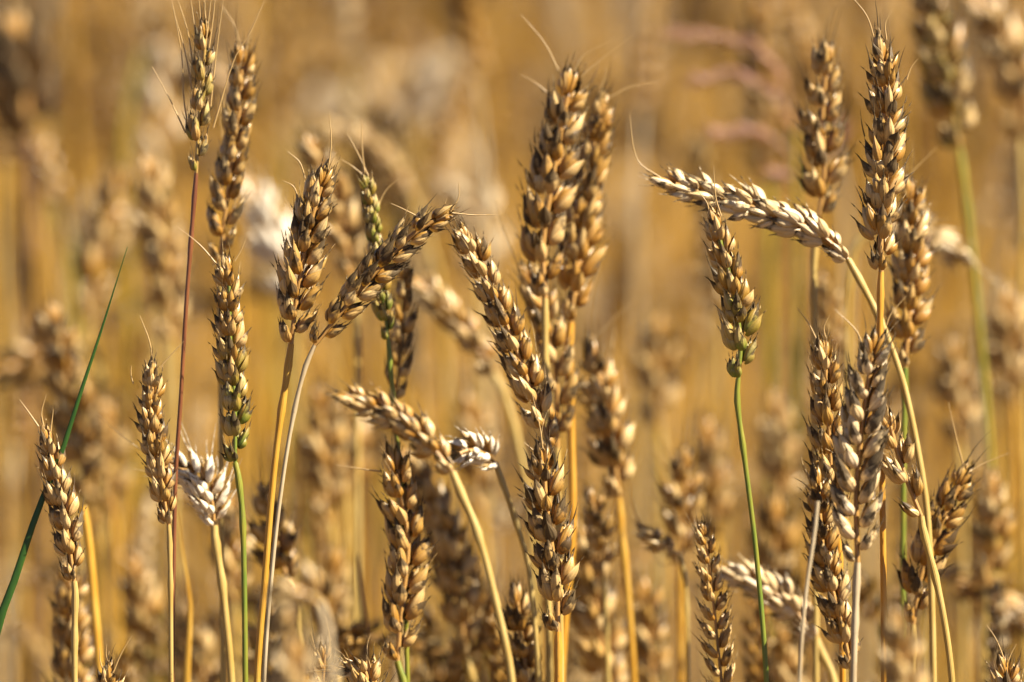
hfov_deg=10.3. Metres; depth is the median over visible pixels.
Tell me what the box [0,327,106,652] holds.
wheat plant
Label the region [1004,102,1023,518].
wheat plant
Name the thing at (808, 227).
wheat plant
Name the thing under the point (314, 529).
wheat plant
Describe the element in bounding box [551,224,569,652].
wheat plant
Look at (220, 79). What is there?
wheat plant
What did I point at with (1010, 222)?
wheat plant
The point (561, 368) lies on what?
wheat plant
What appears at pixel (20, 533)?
wheat plant
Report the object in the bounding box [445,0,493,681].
wheat plant
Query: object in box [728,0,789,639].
wheat plant
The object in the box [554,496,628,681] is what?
wheat plant
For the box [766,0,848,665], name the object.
wheat plant
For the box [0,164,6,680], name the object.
wheat plant
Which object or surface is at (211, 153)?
wheat plant
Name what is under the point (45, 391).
wheat plant
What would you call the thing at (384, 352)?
wheat plant
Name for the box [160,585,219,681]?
wheat plant
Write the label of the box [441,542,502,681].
wheat plant
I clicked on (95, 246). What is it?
wheat plant
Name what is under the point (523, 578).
wheat plant
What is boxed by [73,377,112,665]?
wheat plant
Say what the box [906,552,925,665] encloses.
wheat plant
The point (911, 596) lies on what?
wheat plant
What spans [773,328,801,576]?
wheat plant
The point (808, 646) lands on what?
wheat plant
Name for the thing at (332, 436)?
wheat plant
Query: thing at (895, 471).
wheat plant
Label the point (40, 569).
wheat plant
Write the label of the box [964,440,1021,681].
wheat plant
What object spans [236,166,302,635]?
wheat plant
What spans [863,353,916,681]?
wheat plant
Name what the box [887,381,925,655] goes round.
wheat plant
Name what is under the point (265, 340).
wheat plant
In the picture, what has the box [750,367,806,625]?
wheat plant
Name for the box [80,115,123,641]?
wheat plant
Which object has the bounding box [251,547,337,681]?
wheat plant
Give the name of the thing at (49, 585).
wheat plant
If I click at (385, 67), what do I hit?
wheat plant
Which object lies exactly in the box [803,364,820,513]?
wheat plant
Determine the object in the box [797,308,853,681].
wheat plant
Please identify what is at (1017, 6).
wheat plant
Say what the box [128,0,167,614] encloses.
wheat plant
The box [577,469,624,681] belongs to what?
wheat plant
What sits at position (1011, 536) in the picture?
wheat plant
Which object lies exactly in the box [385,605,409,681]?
wheat plant
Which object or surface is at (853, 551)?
wheat plant
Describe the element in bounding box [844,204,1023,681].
wheat plant
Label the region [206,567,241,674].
wheat plant
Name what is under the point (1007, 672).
wheat plant
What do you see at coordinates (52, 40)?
wheat plant
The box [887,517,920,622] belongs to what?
wheat plant
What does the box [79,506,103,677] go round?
yellow stem
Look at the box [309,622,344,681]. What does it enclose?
wheat plant
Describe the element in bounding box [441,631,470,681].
wheat plant
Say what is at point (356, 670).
wheat plant
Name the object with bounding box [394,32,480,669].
wheat plant
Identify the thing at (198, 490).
wheat plant
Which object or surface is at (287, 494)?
wheat plant
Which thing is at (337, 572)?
wheat plant
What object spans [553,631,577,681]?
wheat plant
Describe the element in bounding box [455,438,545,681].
wheat plant
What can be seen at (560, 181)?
wheat plant
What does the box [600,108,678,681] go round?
wheat plant
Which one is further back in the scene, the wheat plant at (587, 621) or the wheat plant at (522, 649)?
the wheat plant at (587, 621)
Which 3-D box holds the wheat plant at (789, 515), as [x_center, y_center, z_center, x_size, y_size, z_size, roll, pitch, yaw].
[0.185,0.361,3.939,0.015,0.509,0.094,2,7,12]
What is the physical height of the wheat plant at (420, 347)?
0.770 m
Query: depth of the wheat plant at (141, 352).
3.11 m
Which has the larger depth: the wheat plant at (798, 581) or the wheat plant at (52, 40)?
the wheat plant at (52, 40)
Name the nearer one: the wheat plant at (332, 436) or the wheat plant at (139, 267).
the wheat plant at (332, 436)
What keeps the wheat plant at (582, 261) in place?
on the ground at (516, 562)
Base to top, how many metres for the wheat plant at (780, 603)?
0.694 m
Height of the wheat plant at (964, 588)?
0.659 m
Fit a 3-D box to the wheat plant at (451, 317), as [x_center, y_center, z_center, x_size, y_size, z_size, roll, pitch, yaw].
[-0.013,0.363,2.707,0.086,0.804,0.028,3,8,24]
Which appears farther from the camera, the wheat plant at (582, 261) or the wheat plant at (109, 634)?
the wheat plant at (109, 634)
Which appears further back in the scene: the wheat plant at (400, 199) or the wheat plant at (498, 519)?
the wheat plant at (400, 199)
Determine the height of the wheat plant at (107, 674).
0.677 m
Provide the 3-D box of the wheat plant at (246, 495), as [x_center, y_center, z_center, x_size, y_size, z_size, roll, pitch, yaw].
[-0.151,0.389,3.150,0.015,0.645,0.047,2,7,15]
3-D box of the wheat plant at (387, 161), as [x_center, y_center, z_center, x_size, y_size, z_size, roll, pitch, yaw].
[-0.061,0.299,3.065,0.118,0.845,0.035,-1,7,-9]
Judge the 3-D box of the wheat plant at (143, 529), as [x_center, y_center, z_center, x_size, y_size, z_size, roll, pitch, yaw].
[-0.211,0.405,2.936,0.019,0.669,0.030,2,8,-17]
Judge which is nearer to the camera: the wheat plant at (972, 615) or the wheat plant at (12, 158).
the wheat plant at (972, 615)
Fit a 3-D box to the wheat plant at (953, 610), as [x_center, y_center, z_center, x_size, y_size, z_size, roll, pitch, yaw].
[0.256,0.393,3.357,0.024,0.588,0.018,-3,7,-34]
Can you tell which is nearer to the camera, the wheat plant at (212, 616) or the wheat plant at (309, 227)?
the wheat plant at (309, 227)
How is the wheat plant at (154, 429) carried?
on the ground at (516, 562)
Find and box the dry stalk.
[797,501,819,681]
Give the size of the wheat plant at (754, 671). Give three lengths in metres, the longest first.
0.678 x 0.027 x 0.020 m
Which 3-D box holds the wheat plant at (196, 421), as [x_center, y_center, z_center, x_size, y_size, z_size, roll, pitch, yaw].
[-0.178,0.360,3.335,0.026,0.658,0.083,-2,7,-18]
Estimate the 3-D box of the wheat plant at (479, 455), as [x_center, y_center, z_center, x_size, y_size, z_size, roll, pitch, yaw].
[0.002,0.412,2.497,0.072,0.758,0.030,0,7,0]
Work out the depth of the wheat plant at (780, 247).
3.42 m
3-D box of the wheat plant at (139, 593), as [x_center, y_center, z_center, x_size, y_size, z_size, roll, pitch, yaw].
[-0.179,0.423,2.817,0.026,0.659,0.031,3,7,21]
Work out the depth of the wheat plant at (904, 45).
3.48 m
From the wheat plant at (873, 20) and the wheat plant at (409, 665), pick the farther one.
the wheat plant at (873, 20)
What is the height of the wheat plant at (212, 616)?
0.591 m
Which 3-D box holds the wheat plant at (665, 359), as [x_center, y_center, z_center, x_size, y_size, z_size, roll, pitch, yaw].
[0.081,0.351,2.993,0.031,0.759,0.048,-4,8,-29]
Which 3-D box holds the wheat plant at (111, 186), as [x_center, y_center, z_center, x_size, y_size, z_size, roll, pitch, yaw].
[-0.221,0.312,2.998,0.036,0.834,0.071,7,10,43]
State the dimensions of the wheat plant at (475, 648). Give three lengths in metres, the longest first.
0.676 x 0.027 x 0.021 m
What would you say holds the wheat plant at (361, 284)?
on the ground at (516, 562)
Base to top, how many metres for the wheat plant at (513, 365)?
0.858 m
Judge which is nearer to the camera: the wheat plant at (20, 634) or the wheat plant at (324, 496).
the wheat plant at (20, 634)
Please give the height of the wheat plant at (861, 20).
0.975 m
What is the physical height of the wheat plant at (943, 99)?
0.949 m
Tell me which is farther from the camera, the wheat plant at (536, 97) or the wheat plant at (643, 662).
the wheat plant at (536, 97)
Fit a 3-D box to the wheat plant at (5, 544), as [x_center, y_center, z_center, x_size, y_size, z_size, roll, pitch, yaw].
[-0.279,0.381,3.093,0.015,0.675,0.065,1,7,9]
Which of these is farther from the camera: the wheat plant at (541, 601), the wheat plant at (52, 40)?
the wheat plant at (52, 40)
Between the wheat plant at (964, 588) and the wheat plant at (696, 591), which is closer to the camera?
the wheat plant at (964, 588)
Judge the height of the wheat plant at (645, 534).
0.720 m
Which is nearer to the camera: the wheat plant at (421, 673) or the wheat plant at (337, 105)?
the wheat plant at (421, 673)
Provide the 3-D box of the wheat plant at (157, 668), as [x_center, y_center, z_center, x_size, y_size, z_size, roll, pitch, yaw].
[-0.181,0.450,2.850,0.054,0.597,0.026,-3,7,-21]
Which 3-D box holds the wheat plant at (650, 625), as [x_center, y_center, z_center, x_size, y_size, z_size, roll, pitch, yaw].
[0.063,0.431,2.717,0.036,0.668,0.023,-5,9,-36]
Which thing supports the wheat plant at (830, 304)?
on the ground at (516, 562)
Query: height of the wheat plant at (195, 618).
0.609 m
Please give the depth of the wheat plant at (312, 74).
3.77 m
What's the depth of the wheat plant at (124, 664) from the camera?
2.57 m
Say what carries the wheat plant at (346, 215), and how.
on the ground at (516, 562)
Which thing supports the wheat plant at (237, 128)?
on the ground at (516, 562)
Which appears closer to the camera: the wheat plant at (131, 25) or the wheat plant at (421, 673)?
the wheat plant at (421, 673)
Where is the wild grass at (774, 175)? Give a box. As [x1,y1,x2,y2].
[658,26,852,579]
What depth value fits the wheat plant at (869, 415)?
2.36 m
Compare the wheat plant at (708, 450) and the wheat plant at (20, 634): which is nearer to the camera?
the wheat plant at (708, 450)
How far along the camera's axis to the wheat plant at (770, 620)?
3.06 m
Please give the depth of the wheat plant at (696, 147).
3.05 m
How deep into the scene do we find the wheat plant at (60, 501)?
2.40 m
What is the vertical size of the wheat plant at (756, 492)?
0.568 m
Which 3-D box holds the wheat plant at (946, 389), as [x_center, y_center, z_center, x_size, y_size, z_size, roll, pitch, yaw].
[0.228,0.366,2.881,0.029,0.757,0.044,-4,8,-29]
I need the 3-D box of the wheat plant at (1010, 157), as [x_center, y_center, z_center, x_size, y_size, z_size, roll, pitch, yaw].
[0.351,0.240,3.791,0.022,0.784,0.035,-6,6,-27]
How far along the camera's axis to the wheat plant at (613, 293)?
3.40 m
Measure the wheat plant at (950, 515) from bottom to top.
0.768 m
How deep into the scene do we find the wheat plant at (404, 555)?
2.44 m
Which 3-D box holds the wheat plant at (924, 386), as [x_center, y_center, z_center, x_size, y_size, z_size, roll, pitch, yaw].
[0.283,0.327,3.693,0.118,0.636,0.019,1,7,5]
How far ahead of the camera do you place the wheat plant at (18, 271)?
3.83 m
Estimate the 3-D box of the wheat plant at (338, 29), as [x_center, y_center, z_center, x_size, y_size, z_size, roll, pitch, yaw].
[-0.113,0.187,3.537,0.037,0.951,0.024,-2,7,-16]
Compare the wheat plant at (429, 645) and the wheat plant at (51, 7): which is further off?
the wheat plant at (51, 7)
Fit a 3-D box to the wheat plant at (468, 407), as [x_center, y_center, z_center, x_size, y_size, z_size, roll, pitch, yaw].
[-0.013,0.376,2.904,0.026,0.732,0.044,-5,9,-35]
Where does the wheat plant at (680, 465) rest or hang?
on the ground at (516, 562)
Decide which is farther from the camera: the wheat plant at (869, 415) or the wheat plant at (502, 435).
the wheat plant at (502, 435)
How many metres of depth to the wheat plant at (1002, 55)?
2.90 m
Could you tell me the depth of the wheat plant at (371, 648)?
3.01 m
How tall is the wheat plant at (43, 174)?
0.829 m
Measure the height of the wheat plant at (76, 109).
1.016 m
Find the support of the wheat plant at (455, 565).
on the ground at (516, 562)
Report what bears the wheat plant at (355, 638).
on the ground at (516, 562)
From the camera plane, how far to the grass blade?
2.40 m
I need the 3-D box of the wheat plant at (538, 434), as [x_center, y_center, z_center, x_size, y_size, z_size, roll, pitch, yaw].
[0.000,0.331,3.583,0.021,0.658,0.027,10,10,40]
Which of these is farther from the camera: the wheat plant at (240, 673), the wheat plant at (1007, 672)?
the wheat plant at (240, 673)
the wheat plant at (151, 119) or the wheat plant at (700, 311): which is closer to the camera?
the wheat plant at (700, 311)
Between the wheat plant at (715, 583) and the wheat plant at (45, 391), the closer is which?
the wheat plant at (715, 583)
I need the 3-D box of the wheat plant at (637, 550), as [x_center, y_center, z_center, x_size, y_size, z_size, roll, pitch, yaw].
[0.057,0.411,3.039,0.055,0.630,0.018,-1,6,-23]
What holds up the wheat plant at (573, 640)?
on the ground at (516, 562)
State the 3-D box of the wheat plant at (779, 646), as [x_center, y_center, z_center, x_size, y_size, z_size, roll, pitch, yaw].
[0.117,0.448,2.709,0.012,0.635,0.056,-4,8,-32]
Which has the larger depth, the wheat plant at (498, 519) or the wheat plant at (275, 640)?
the wheat plant at (498, 519)
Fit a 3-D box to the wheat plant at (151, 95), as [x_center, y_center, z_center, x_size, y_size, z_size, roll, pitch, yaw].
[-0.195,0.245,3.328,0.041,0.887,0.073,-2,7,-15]
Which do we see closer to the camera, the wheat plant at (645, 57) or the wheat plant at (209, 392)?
the wheat plant at (645, 57)
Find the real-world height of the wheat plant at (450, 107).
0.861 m
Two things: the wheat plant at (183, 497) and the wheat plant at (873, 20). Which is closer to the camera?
the wheat plant at (183, 497)
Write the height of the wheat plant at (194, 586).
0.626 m
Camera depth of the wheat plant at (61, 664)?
2.54 m
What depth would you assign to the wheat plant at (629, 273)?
3.96 m
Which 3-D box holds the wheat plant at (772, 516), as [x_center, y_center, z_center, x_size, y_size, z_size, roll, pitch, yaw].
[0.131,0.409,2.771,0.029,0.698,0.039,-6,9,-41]
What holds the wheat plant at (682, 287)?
on the ground at (516, 562)
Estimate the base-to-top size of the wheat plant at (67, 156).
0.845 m
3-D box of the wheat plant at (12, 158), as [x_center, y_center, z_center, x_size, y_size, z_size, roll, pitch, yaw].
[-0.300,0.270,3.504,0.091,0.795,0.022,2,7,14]
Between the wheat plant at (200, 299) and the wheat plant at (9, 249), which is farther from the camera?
the wheat plant at (9, 249)
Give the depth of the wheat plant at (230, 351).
2.40 m
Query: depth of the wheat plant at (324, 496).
3.67 m
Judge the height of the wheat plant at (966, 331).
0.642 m
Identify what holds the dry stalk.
on the ground at (516, 562)
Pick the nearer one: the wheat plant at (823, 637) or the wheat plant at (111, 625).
the wheat plant at (823, 637)
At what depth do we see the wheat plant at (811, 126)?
2.51 m
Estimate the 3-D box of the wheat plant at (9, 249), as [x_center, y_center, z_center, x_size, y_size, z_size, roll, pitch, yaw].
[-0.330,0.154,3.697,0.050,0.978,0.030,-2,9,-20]
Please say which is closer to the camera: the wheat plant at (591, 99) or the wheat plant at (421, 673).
the wheat plant at (421, 673)
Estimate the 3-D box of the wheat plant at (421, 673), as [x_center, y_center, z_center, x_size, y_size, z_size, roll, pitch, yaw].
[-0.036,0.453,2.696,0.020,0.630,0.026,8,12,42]
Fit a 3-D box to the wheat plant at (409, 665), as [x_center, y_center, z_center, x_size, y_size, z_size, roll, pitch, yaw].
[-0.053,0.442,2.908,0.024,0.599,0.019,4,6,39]
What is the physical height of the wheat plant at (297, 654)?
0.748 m
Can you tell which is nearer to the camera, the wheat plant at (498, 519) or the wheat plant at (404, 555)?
the wheat plant at (404, 555)
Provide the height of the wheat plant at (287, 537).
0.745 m
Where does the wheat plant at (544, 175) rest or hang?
on the ground at (516, 562)
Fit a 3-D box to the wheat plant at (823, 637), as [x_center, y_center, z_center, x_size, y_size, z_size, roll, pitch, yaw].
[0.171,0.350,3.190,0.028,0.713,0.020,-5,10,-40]
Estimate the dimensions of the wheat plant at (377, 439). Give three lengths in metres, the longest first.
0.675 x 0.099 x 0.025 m
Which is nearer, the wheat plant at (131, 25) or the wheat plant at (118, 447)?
the wheat plant at (118, 447)
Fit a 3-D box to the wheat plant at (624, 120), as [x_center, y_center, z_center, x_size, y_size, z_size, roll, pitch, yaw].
[0.061,0.214,4.028,0.071,0.778,0.018,3,8,26]
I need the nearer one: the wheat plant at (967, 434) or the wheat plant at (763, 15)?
the wheat plant at (763, 15)
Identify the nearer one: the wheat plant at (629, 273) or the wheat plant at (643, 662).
the wheat plant at (643, 662)
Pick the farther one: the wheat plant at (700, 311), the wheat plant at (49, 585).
the wheat plant at (700, 311)
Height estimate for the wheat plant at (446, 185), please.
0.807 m
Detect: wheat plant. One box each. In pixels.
[0,0,24,681]
[0,0,67,681]
[0,2,21,674]
[0,16,73,681]
[0,129,76,520]
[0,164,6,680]
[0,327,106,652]
[0,372,140,409]
[0,461,14,681]
[0,510,25,569]
[0,566,90,664]
[0,614,51,681]
[2,150,79,335]
[6,315,25,681]
[7,186,42,681]
[20,394,86,681]
[26,540,168,615]
[28,282,111,679]
[35,0,82,500]
[37,616,168,674]
[41,552,95,681]
[54,55,84,517]
[67,572,88,670]
[68,0,98,604]
[68,146,139,573]
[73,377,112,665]
[74,183,99,580]
[74,386,136,671]
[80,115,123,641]
[91,282,252,648]
[94,636,131,681]
[106,619,113,662]
[113,423,242,681]
[113,538,166,681]
[114,631,135,681]
[115,0,148,610]
[120,0,228,681]
[120,139,172,619]
[121,306,157,652]
[121,484,250,681]
[122,486,157,663]
[123,135,193,674]
[127,650,168,681]
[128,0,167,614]
[129,0,157,652]
[130,315,183,681]
[131,7,194,681]
[136,83,347,598]
[152,0,263,678]
[156,603,252,681]
[160,584,192,681]
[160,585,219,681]
[162,610,199,681]
[164,138,274,681]
[164,213,242,527]
[164,389,180,636]
[170,41,241,599]
[178,227,256,681]
[178,565,210,681]
[183,393,214,666]
[187,363,262,676]
[188,264,342,681]
[200,478,259,681]
[205,0,265,681]
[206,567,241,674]
[226,633,242,681]
[228,576,290,635]
[231,471,253,635]
[233,434,302,681]
[233,584,283,681]
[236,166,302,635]
[241,0,302,668]
[250,0,278,635]
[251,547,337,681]
[254,113,340,681]
[259,607,327,681]
[262,181,496,681]
[265,426,294,627]
[266,310,343,483]
[271,51,368,641]
[284,81,438,577]
[287,113,451,659]
[291,115,365,650]
[291,578,310,680]
[294,369,351,614]
[294,424,328,681]
[299,636,396,681]
[303,614,349,681]
[304,534,351,659]
[308,520,348,680]
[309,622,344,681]
[320,378,515,681]
[321,473,343,505]
[322,0,359,536]
[322,612,450,666]
[325,371,376,629]
[332,619,372,681]
[339,435,439,681]
[341,117,409,681]
[342,88,395,528]
[343,130,391,657]
[348,27,375,587]
[353,48,406,681]
[361,623,375,659]
[367,416,392,681]
[374,105,400,667]
[377,93,415,657]
[380,430,485,681]
[383,259,419,666]
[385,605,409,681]
[390,244,431,634]
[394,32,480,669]
[404,651,434,681]
[404,653,410,681]
[407,449,435,679]
[411,193,443,681]
[412,263,538,673]
[413,597,443,681]
[415,155,514,619]
[417,30,500,681]
[424,618,452,660]
[425,199,563,681]
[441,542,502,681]
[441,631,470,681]
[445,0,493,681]
[445,425,540,681]
[445,558,504,681]
[447,366,504,681]
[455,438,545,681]
[455,450,564,681]
[462,491,565,665]
[463,83,552,555]
[475,424,511,675]
[476,582,513,681]
[489,565,538,679]
[493,199,584,528]
[493,571,546,681]
[511,394,583,681]
[513,15,634,681]
[516,355,562,660]
[517,55,572,631]
[536,496,554,628]
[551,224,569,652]
[552,63,656,681]
[552,76,620,681]
[552,104,644,672]
[552,585,583,681]
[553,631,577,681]
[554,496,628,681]
[556,262,640,681]
[562,360,630,557]
[568,509,608,681]
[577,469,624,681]
[591,530,657,681]
[597,203,663,591]
[599,226,634,673]
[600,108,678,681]
[609,552,673,681]
[626,288,687,681]
[629,0,662,633]
[629,114,936,681]
[630,485,689,681]
[636,656,648,670]
[639,273,705,575]
[646,388,709,681]
[669,549,835,657]
[678,118,726,681]
[683,510,741,681]
[689,403,735,681]
[692,236,802,681]
[693,184,726,681]
[698,166,768,681]
[703,553,837,681]
[710,460,766,663]
[723,480,786,591]
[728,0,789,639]
[733,590,777,681]
[740,470,804,666]
[741,503,772,627]
[745,634,793,681]
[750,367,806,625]
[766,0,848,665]
[768,620,811,681]
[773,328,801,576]
[785,557,811,676]
[786,508,791,523]
[788,1,858,681]
[788,256,819,669]
[792,394,812,681]
[795,446,863,681]
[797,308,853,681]
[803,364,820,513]
[803,615,832,681]
[811,568,887,651]
[817,263,851,681]
[819,352,844,681]
[823,298,904,681]
[833,367,926,669]
[842,0,886,571]
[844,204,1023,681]
[850,0,918,681]
[850,350,872,681]
[854,0,886,570]
[860,363,1021,681]
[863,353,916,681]
[867,582,930,681]
[879,402,954,681]
[883,120,941,681]
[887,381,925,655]
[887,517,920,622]
[890,592,918,681]
[892,402,1008,670]
[898,0,907,588]
[901,0,997,659]
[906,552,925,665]
[913,318,988,569]
[917,562,1023,662]
[925,319,982,681]
[935,422,998,662]
[946,525,973,681]
[948,581,1022,681]
[953,0,1023,681]
[964,10,1002,649]
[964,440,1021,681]
[966,313,990,407]
[966,457,997,597]
[973,171,1019,681]
[975,266,1023,681]
[981,575,1012,681]
[984,625,1023,681]
[997,420,1021,477]
[1001,0,1023,633]
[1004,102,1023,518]
[1004,136,1020,289]
[1008,106,1019,665]
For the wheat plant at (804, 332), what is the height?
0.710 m
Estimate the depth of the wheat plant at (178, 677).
2.77 m
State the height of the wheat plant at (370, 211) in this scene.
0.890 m
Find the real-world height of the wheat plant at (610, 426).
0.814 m
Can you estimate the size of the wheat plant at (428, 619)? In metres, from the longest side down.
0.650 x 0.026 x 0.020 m
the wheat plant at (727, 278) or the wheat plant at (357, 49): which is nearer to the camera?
the wheat plant at (727, 278)
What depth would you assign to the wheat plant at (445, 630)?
3.02 m
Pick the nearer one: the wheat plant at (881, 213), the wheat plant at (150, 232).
the wheat plant at (881, 213)
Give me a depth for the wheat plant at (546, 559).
2.39 m
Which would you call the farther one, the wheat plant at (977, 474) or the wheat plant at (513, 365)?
the wheat plant at (977, 474)
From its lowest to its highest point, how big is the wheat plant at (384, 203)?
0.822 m
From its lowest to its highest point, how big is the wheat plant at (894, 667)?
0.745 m
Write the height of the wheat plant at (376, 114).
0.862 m
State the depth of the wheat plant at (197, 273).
3.82 m
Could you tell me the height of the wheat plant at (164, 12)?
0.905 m
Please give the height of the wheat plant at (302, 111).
0.799 m
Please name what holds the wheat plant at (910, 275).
on the ground at (516, 562)
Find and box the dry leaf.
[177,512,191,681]
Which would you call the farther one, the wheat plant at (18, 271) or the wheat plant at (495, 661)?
the wheat plant at (18, 271)
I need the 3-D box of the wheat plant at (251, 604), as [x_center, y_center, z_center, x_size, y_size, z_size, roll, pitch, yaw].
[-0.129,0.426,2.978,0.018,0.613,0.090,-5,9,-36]
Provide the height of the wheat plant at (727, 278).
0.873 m
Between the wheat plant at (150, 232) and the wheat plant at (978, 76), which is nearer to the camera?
the wheat plant at (150, 232)
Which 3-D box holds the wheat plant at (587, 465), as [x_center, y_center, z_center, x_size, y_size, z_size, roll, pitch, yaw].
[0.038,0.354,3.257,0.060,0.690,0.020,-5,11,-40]
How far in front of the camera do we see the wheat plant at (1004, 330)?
2.87 m
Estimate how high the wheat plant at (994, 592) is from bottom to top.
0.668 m
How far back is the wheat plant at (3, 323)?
3.24 m
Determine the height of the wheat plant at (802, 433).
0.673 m
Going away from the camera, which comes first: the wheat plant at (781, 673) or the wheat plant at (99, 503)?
the wheat plant at (781, 673)
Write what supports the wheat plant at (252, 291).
on the ground at (516, 562)
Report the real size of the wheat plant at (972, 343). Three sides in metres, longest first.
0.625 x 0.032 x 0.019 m
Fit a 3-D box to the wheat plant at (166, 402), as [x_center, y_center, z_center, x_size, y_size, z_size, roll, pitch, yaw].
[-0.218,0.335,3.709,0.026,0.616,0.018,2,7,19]
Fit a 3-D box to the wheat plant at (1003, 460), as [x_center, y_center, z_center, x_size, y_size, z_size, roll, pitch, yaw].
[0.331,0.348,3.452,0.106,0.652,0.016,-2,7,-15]
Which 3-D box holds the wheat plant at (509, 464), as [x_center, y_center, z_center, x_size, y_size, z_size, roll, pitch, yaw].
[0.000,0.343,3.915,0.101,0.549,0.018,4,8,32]
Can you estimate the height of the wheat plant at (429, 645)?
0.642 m
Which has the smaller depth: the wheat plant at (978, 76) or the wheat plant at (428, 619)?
the wheat plant at (428, 619)
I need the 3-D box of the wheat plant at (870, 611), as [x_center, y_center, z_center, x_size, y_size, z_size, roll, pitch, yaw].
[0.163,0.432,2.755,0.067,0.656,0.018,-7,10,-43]
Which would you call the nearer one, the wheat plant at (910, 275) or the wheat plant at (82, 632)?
the wheat plant at (910, 275)
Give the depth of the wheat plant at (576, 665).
2.90 m
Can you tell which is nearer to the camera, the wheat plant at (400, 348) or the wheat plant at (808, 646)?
the wheat plant at (400, 348)
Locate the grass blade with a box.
[0,247,127,633]
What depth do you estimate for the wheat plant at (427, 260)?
3.56 m
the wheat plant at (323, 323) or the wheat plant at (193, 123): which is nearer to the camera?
the wheat plant at (193, 123)
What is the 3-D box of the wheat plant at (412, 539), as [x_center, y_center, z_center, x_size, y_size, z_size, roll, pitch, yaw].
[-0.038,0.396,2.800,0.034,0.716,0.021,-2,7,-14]
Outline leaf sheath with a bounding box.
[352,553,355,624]
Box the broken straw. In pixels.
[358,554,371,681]
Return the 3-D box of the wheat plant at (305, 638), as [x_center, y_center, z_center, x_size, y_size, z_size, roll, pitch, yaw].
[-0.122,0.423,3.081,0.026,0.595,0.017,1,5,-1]
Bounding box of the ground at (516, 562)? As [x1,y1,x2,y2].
[0,0,1011,681]
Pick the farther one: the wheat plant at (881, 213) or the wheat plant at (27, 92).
the wheat plant at (27, 92)
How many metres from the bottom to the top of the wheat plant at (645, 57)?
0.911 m
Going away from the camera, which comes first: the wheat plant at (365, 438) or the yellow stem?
the yellow stem
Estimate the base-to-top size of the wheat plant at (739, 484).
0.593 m
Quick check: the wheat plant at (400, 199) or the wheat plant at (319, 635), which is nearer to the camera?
the wheat plant at (319, 635)
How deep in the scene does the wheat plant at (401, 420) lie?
2.32 m
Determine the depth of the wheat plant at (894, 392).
3.15 m
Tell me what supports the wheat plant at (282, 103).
on the ground at (516, 562)
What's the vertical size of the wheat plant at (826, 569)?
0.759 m
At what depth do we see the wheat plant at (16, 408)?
3.14 m
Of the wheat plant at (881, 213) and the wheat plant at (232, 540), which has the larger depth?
the wheat plant at (232, 540)

